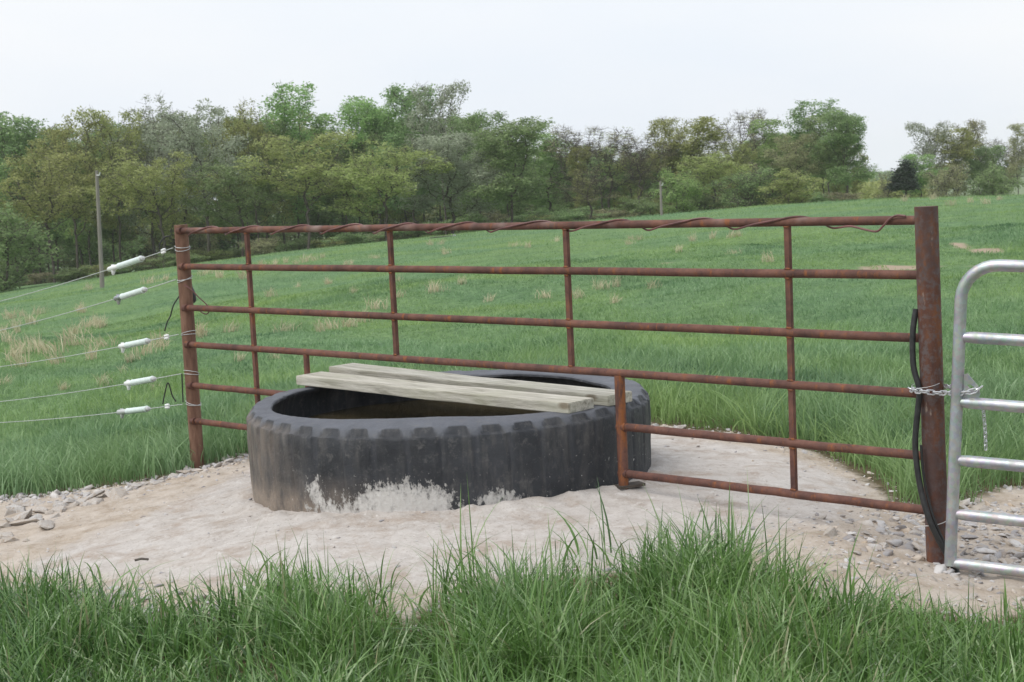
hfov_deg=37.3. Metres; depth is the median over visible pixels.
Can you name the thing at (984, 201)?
dry grass tuft
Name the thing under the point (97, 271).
shrub
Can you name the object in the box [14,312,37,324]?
dry grass tuft
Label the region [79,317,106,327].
dry grass tuft
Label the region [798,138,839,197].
broadleaf tree
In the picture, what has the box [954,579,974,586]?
rock
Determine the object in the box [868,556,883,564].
rock
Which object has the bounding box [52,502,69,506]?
rock
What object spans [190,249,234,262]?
shrub
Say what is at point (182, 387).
jumper lead
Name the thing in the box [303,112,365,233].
broadleaf tree
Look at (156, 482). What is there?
rock
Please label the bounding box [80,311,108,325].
dry grass tuft
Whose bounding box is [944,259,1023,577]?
tube gate
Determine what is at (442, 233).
shrub
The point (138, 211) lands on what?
broadleaf tree
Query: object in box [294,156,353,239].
broadleaf tree
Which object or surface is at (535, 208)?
broadleaf tree
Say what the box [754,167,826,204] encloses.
bush
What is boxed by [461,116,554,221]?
broadleaf tree
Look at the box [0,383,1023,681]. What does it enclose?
ground
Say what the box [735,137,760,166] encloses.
broadleaf tree
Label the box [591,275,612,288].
dry grass tuft
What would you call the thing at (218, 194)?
broadleaf tree
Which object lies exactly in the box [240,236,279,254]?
shrub
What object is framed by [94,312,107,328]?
dry grass tuft
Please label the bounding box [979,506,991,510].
rock
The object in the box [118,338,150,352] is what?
strain insulator
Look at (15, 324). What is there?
dry grass tuft
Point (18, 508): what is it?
rock
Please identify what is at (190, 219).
broadleaf tree
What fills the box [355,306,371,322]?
dry grass tuft
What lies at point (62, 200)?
broadleaf tree
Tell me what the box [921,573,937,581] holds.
rock
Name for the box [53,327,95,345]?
dry grass tuft
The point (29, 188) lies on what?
broadleaf tree
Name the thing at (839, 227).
wound cable
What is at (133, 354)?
dry grass tuft
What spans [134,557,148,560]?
dead twig
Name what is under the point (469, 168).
broadleaf tree
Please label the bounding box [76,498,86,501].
rock
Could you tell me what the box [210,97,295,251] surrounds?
broadleaf tree
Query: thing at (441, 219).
shrub
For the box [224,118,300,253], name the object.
broadleaf tree
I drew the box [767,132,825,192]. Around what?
broadleaf tree
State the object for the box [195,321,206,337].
dry grass tuft
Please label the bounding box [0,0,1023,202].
sky
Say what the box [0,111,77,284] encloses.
broadleaf tree
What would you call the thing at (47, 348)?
dry grass tuft
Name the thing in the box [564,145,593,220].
broadleaf tree
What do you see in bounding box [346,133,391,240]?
broadleaf tree
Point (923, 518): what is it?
tie wire
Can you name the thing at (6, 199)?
broadleaf tree
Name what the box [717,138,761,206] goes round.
broadleaf tree
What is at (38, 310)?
dry grass tuft
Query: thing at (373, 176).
broadleaf tree
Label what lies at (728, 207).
shrub
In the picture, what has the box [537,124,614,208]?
bare tree
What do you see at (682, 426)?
rock
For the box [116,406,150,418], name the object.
strain insulator
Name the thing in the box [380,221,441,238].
shrub
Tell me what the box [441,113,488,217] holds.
broadleaf tree
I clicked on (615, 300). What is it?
dry grass tuft
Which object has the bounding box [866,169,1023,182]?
distant wood
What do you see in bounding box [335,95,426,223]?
broadleaf tree
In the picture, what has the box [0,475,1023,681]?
long grass
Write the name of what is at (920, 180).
broadleaf tree
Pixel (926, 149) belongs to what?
broadleaf tree
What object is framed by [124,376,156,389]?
strain insulator
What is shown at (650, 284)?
dry grass tuft
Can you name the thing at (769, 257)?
dry grass tuft
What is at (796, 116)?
broadleaf tree
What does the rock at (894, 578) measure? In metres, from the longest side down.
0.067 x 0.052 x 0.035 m
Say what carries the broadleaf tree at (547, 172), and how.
on the field
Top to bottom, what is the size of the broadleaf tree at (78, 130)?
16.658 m
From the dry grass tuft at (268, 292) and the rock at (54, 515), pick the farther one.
the dry grass tuft at (268, 292)
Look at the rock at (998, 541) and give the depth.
7.06 m
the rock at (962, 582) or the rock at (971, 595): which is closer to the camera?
the rock at (971, 595)
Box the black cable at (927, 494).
[920,445,959,570]
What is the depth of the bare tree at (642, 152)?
122.94 m
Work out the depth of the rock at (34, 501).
9.63 m
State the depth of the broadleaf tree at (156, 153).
121.46 m
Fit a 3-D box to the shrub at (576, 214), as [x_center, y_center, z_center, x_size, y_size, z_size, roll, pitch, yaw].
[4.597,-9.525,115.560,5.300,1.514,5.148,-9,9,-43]
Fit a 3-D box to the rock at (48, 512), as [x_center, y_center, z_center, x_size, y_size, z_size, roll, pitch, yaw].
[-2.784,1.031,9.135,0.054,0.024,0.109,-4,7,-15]
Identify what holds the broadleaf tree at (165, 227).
on the field
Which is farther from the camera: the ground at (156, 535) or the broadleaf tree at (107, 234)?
the broadleaf tree at (107, 234)
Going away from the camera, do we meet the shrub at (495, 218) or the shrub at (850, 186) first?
the shrub at (495, 218)
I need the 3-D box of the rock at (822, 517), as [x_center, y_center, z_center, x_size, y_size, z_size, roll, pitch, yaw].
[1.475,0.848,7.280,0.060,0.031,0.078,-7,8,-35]
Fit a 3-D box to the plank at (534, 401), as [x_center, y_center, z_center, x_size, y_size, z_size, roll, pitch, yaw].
[-0.441,0.284,8.563,2.176,0.063,0.210,4,9,42]
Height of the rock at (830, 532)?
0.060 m
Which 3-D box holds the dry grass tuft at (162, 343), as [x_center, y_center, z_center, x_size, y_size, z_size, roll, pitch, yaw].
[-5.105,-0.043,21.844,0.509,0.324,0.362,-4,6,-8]
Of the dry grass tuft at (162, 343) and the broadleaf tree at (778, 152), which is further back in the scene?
the broadleaf tree at (778, 152)
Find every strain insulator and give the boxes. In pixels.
[107,256,144,274]
[114,287,147,304]
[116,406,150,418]
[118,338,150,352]
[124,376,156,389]
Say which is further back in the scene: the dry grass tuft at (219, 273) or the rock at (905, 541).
the dry grass tuft at (219, 273)
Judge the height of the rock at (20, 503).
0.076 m
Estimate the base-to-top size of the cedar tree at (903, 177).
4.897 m
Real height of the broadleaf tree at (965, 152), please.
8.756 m
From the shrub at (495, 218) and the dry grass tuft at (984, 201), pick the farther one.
the shrub at (495, 218)
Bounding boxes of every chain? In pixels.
[907,385,982,395]
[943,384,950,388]
[982,410,987,450]
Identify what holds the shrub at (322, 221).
on the field
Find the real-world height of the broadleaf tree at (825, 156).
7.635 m
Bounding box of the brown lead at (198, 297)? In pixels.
[184,284,208,314]
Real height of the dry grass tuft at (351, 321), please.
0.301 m
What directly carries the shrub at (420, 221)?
on the field
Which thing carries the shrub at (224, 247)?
on the field
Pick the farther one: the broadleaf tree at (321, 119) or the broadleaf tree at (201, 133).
the broadleaf tree at (201, 133)
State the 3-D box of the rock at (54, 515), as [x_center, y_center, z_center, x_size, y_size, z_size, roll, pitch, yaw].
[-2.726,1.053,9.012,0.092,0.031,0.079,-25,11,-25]
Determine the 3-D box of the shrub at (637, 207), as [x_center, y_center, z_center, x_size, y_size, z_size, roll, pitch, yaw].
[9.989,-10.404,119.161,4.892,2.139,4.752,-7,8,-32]
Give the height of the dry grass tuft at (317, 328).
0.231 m
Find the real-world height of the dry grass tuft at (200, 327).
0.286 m
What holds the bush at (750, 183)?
on the field
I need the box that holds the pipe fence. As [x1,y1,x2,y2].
[174,206,949,567]
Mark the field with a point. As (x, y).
(164, 291)
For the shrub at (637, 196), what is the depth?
154.41 m
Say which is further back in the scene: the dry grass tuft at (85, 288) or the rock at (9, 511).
the dry grass tuft at (85, 288)
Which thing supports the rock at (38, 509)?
on the ground at (156, 535)
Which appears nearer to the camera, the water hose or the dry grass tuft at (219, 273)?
the water hose
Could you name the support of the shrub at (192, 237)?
on the field
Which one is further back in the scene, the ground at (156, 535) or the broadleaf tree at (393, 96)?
the broadleaf tree at (393, 96)
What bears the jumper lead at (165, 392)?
hanging from the fence wire at (105, 413)
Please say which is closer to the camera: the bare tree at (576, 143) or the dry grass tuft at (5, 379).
the dry grass tuft at (5, 379)
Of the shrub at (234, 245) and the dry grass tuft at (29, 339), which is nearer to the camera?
the dry grass tuft at (29, 339)
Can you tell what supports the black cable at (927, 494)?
attached to the pipe fence
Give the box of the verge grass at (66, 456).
[0,337,1023,504]
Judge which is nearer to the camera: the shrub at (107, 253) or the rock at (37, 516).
the rock at (37, 516)
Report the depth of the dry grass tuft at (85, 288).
76.48 m
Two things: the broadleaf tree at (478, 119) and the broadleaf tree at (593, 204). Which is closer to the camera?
the broadleaf tree at (478, 119)
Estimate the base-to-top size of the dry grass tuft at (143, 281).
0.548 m
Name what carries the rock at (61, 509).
on the ground at (156, 535)
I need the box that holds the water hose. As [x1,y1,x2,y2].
[909,309,959,572]
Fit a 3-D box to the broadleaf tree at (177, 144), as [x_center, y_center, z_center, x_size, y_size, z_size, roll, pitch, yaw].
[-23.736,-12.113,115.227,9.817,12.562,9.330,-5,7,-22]
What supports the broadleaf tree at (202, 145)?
on the field
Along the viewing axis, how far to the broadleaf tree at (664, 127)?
126.26 m
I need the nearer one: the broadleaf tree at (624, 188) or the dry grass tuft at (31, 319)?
the dry grass tuft at (31, 319)
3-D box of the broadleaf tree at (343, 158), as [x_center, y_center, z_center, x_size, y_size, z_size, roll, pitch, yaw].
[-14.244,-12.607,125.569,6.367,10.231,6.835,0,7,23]
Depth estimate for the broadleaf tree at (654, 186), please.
135.82 m
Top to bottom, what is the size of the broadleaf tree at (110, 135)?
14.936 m
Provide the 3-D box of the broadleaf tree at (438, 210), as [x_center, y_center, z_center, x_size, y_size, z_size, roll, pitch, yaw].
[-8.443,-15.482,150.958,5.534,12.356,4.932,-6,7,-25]
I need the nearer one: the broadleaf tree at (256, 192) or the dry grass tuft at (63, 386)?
the dry grass tuft at (63, 386)
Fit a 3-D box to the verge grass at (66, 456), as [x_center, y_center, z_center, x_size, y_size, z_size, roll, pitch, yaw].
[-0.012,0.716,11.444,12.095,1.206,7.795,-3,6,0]
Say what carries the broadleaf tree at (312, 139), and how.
on the field
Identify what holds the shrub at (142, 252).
on the field
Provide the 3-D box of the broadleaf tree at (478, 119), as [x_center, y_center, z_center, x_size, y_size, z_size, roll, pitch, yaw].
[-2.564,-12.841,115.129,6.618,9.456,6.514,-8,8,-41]
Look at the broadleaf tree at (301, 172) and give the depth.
104.96 m
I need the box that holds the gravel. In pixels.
[0,422,1023,630]
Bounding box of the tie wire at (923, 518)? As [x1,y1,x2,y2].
[915,514,945,525]
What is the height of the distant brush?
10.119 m
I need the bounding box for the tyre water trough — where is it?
[246,369,650,513]
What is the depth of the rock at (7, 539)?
8.49 m
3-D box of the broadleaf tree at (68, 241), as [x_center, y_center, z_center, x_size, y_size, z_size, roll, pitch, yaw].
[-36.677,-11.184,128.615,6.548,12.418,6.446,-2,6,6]
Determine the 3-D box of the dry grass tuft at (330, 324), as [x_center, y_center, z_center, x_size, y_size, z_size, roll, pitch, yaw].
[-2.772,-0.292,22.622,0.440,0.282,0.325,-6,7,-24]
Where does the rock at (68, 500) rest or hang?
on the ground at (156, 535)
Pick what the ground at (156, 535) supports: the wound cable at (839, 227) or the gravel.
the gravel
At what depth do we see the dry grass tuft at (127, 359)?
19.93 m
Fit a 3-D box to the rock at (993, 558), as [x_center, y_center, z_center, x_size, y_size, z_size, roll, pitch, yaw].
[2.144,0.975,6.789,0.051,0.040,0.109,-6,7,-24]
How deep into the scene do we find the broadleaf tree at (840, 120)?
114.86 m
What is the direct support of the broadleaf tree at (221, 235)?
on the field
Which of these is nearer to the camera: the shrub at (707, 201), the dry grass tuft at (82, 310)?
the dry grass tuft at (82, 310)
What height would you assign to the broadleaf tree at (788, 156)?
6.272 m
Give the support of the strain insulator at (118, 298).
attached to the fence wire at (99, 303)
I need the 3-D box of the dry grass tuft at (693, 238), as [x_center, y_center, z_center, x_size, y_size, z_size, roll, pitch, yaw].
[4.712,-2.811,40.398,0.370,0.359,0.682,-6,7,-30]
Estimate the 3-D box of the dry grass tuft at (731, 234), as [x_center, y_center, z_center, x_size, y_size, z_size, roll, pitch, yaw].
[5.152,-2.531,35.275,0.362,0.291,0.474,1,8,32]
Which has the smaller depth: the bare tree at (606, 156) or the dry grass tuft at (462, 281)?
the dry grass tuft at (462, 281)
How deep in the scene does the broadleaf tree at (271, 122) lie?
159.32 m
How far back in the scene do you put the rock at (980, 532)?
7.26 m
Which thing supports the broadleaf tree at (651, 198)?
on the field
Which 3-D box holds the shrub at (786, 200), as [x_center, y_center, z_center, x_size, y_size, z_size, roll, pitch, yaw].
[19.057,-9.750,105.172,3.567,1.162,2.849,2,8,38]
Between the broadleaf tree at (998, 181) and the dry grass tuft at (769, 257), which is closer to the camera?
the dry grass tuft at (769, 257)
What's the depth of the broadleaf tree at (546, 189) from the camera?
149.38 m
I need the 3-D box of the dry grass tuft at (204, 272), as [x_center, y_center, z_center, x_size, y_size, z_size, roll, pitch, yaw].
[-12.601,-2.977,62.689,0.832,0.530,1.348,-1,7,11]
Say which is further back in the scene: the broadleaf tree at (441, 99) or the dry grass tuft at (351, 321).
the broadleaf tree at (441, 99)
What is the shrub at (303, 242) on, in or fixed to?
on the field
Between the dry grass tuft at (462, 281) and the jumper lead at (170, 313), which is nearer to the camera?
the jumper lead at (170, 313)
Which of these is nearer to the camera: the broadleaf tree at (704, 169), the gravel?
the gravel
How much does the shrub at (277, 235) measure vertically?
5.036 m
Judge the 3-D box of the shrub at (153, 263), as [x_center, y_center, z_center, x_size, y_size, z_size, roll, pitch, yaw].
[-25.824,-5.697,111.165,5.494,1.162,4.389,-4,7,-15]
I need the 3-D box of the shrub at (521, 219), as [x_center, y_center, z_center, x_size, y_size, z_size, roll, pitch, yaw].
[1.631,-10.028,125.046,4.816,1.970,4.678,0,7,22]
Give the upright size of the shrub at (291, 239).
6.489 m
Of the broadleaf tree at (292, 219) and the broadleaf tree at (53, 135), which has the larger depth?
the broadleaf tree at (292, 219)
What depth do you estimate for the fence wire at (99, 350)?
11.36 m
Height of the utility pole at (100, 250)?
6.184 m
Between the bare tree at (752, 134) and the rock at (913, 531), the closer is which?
the rock at (913, 531)
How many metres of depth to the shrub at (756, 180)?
143.87 m
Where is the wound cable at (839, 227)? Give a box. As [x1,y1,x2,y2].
[187,214,905,235]
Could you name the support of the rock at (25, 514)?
on the ground at (156, 535)
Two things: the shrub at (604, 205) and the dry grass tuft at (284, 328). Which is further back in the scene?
the shrub at (604, 205)
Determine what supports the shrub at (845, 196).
on the field
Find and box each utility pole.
[95,170,104,287]
[659,181,662,214]
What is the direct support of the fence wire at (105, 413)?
attached to the pipe fence
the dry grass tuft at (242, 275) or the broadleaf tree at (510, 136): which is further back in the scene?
the broadleaf tree at (510, 136)
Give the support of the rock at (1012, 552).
on the ground at (156, 535)
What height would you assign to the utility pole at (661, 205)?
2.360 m
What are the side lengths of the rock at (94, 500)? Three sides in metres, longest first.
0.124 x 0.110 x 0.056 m
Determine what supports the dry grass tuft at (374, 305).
on the field
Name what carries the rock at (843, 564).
on the ground at (156, 535)
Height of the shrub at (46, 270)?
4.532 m
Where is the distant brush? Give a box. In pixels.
[845,177,932,199]
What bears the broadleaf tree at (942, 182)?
on the field
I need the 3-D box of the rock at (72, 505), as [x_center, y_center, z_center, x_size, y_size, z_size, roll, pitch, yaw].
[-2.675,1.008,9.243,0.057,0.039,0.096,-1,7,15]
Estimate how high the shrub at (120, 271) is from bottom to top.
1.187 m
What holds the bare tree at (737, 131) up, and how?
on the field
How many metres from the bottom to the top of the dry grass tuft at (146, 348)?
0.350 m
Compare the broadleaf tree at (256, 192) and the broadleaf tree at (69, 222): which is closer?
the broadleaf tree at (69, 222)
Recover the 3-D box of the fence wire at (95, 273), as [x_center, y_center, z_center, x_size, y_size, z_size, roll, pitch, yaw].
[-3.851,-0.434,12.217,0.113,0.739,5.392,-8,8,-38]
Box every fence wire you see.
[0,245,189,301]
[0,275,191,330]
[0,330,195,366]
[0,370,198,401]
[0,402,200,422]
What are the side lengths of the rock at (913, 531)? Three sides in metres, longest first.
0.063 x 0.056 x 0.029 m
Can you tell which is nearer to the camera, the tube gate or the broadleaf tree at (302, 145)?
the tube gate
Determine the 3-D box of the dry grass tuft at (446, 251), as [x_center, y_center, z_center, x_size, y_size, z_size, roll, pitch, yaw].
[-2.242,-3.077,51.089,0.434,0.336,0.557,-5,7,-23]
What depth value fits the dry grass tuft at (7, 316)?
45.50 m
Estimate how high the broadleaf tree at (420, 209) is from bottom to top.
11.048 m
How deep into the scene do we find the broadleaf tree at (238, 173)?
122.37 m
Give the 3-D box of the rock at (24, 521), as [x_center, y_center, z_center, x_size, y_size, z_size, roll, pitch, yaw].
[-2.870,1.070,8.963,0.182,0.047,0.083,-4,7,-10]
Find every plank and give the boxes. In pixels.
[296,371,593,413]
[329,363,631,405]
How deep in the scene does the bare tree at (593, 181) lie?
106.43 m
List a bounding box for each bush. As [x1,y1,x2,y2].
[648,166,712,213]
[706,167,783,206]
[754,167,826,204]
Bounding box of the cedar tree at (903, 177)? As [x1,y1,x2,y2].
[880,158,923,197]
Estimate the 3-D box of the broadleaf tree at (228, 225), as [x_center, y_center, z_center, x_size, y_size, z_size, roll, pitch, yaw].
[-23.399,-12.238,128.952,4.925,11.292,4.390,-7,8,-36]
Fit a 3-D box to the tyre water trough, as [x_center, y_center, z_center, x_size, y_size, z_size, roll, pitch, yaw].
[-0.347,0.598,8.649,2.277,0.653,2.278,-3,6,0]
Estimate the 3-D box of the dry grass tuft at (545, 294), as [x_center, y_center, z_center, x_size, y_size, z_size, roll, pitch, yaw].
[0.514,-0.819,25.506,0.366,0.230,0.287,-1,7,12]
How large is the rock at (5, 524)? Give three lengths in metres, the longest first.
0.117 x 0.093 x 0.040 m
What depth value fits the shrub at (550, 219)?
123.27 m
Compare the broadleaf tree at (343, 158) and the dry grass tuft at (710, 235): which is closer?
the dry grass tuft at (710, 235)
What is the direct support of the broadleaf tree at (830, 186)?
on the field
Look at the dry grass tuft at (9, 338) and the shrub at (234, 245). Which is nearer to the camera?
the dry grass tuft at (9, 338)
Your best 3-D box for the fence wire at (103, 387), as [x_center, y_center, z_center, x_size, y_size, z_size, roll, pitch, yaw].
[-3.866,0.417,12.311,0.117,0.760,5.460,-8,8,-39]
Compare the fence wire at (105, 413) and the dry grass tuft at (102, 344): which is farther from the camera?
the dry grass tuft at (102, 344)
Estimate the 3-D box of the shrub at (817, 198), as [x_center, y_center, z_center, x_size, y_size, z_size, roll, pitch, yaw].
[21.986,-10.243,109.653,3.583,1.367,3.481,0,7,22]
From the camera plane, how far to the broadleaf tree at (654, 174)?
128.07 m
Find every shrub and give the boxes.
[0,245,86,285]
[11,275,32,286]
[24,240,110,279]
[24,271,61,284]
[41,234,145,281]
[44,265,97,282]
[80,264,114,278]
[84,215,156,271]
[104,260,154,275]
[108,227,195,271]
[127,256,173,269]
[132,214,251,262]
[140,224,218,265]
[146,252,212,267]
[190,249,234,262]
[194,233,260,259]
[216,221,297,259]
[218,248,263,259]
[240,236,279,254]
[250,201,368,251]
[253,211,326,248]
[276,235,335,250]
[306,236,354,247]
[321,232,384,246]
[339,212,397,244]
[366,231,423,241]
[369,189,438,241]
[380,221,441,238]
[413,217,463,236]
[421,203,470,236]
[426,196,485,234]
[433,184,537,231]
[438,213,492,233]
[476,209,514,230]
[499,198,535,222]
[502,188,588,222]
[507,207,552,221]
[525,215,571,221]
[545,206,607,221]
[573,190,624,220]
[581,209,649,219]
[606,195,659,216]
[616,168,665,215]
[646,199,675,213]
[667,194,734,211]
[678,179,746,208]
[705,191,743,208]
[711,161,781,208]
[732,191,776,207]
[764,193,810,203]
[796,170,879,202]
[801,191,836,202]
[819,191,863,201]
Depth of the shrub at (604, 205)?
158.96 m
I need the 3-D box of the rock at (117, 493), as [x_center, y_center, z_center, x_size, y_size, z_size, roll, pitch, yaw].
[-2.447,0.973,9.474,0.122,0.056,0.156,1,22,-30]
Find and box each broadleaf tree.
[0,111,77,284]
[0,121,60,283]
[0,145,52,285]
[0,150,95,282]
[0,202,60,291]
[3,141,86,281]
[19,112,118,277]
[27,136,63,282]
[43,133,128,265]
[46,137,113,278]
[70,106,152,261]
[70,122,96,223]
[79,130,139,263]
[82,145,222,266]
[89,119,140,272]
[99,93,199,257]
[104,131,149,259]
[109,114,214,266]
[129,120,200,252]
[137,98,262,255]
[143,127,218,261]
[178,156,294,256]
[179,116,206,238]
[182,133,242,241]
[202,114,250,218]
[205,130,255,256]
[208,113,258,244]
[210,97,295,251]
[211,124,277,225]
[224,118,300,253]
[234,129,359,248]
[235,117,273,222]
[251,117,329,250]
[254,80,327,249]
[255,106,319,237]
[281,124,324,232]
[284,123,334,238]
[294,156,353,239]
[300,129,366,232]
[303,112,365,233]
[318,139,454,240]
[327,151,370,233]
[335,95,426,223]
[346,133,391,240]
[351,129,407,237]
[359,83,459,233]
[385,122,432,236]
[396,130,507,233]
[402,122,434,231]
[403,79,470,234]
[404,122,457,236]
[427,187,454,222]
[429,108,520,230]
[431,125,462,220]
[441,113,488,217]
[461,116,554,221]
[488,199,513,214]
[498,157,541,218]
[514,152,552,213]
[521,147,565,208]
[522,132,588,212]
[534,156,570,213]
[547,165,585,209]
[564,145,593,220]
[573,145,600,218]
[574,144,620,217]
[587,146,638,208]
[611,152,638,210]
[618,151,651,196]
[634,163,664,214]
[636,115,709,195]
[641,148,658,212]
[650,141,699,197]
[658,115,746,208]
[658,151,765,209]
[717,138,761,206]
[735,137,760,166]
[745,117,800,197]
[762,132,825,181]
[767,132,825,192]
[774,130,791,202]
[778,131,813,190]
[782,98,840,192]
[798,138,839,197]
[798,176,829,195]
[799,115,866,192]
[819,107,880,198]
[825,171,849,200]
[829,130,869,194]
[897,153,948,196]
[904,121,962,181]
[919,161,969,197]
[927,125,983,195]
[947,118,996,195]
[955,144,1009,195]
[966,161,1023,196]
[1003,122,1023,193]
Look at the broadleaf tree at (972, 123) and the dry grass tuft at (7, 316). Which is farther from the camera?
the broadleaf tree at (972, 123)
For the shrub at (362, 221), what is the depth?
144.29 m
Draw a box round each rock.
[0,522,10,527]
[0,531,13,538]
[1,537,18,542]
[4,508,15,516]
[6,504,25,512]
[10,518,39,525]
[12,509,31,520]
[13,501,23,506]
[21,498,43,506]
[29,514,41,518]
[32,506,47,512]
[37,520,53,529]
[45,510,53,514]
[48,513,59,518]
[51,506,66,512]
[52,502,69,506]
[63,498,75,502]
[66,503,79,508]
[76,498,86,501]
[82,502,91,505]
[85,490,104,499]
[86,497,103,503]
[109,488,127,499]
[130,483,142,488]
[151,480,164,484]
[176,470,191,473]
[676,425,685,428]
[813,515,826,519]
[823,527,837,536]
[839,562,850,566]
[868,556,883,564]
[880,542,888,546]
[887,575,897,581]
[892,536,909,544]
[900,571,911,576]
[908,529,922,534]
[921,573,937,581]
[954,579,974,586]
[965,593,977,598]
[974,530,987,535]
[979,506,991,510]
[982,555,999,562]
[992,539,1002,543]
[1007,549,1016,555]
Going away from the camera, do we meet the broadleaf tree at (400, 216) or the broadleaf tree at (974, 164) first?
the broadleaf tree at (400, 216)
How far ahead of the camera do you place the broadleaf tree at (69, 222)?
121.54 m
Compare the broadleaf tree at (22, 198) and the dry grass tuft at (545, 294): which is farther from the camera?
the broadleaf tree at (22, 198)
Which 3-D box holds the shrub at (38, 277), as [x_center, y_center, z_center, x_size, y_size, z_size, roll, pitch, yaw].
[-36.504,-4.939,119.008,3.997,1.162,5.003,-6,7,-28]
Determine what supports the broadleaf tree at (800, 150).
on the field
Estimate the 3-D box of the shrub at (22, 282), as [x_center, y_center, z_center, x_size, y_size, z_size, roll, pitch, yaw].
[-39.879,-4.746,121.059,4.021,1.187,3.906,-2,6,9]
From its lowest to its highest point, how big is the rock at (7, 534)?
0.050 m
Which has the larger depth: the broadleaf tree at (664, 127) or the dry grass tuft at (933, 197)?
the broadleaf tree at (664, 127)
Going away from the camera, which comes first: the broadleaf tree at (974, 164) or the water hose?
the water hose
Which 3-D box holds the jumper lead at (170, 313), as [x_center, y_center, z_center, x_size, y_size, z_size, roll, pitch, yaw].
[-2.283,-0.184,10.181,0.122,0.235,0.009,-3,6,0]
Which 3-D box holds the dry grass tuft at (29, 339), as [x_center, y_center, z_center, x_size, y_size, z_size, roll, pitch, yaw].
[-8.679,-0.056,27.098,0.568,0.358,0.506,-8,8,-40]
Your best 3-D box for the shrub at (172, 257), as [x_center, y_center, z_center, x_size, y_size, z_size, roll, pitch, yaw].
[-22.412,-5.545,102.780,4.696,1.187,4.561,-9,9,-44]
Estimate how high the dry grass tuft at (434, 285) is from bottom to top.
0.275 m
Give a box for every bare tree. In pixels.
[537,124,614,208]
[553,168,620,219]
[578,126,651,212]
[604,130,682,210]
[708,110,760,190]
[742,109,782,200]
[874,171,891,198]
[981,139,1022,193]
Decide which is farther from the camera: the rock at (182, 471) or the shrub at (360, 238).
the shrub at (360, 238)
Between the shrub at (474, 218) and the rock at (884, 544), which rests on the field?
the shrub at (474, 218)
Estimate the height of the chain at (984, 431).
0.214 m
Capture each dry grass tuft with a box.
[0,307,17,319]
[0,327,18,341]
[0,339,24,360]
[0,373,12,384]
[6,336,35,354]
[8,316,22,328]
[8,345,30,366]
[13,330,41,346]
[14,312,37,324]
[19,334,67,355]
[30,339,51,350]
[31,303,50,314]
[41,346,65,364]
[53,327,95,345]
[57,382,69,390]
[65,321,91,334]
[74,331,117,348]
[77,301,86,312]
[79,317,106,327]
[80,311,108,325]
[84,283,95,290]
[84,339,101,359]
[92,371,112,386]
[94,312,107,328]
[121,352,132,363]
[124,349,142,359]
[131,332,176,355]
[140,271,166,283]
[149,328,169,347]
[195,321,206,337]
[196,317,209,335]
[197,270,217,275]
[213,270,225,277]
[221,318,245,331]
[234,351,246,361]
[235,271,246,278]
[263,286,277,296]
[271,318,301,331]
[299,253,310,261]
[309,318,324,331]
[318,317,337,328]
[339,317,359,326]
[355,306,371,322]
[363,296,388,309]
[424,280,442,293]
[439,246,451,254]
[457,274,467,284]
[483,293,495,301]
[535,289,552,298]
[572,287,584,298]
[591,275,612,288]
[609,294,622,303]
[610,275,619,286]
[645,277,661,288]
[687,231,697,240]
[709,229,715,238]
[726,229,735,238]
[761,250,773,262]
[929,193,938,199]
[979,197,990,203]
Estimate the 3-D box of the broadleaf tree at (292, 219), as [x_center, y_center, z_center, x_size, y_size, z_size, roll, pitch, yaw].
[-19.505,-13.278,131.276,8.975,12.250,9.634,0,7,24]
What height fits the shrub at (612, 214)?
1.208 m
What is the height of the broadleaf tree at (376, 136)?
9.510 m
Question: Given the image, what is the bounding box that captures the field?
[0,167,1023,437]
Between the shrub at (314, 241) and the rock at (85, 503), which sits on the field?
the shrub at (314, 241)
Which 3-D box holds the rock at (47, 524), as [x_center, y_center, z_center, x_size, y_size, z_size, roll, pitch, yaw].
[-2.684,1.047,8.722,0.094,0.043,0.184,-5,7,-16]
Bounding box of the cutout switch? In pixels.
[192,286,195,302]
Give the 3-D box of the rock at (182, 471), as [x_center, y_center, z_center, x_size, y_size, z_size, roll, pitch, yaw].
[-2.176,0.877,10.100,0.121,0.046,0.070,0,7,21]
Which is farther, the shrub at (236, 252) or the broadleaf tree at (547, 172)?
the broadleaf tree at (547, 172)
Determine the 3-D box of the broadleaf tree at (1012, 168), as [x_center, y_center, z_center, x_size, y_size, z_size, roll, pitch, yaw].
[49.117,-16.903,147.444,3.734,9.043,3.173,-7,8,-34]
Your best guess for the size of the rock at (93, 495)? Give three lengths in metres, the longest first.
0.143 x 0.084 x 0.036 m
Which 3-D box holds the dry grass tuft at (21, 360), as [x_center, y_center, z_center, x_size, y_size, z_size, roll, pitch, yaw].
[-6.781,0.192,20.888,0.358,0.348,0.660,-2,6,7]
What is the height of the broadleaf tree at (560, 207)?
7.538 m
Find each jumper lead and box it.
[162,382,175,403]
[164,296,178,330]
[181,374,183,401]
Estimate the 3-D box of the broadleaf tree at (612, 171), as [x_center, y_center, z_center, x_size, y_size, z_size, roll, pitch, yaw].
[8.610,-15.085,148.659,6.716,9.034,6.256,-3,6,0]
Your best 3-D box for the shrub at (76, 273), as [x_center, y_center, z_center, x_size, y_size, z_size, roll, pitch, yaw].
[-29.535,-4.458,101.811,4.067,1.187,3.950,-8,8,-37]
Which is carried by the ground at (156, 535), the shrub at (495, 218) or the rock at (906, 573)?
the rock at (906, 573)

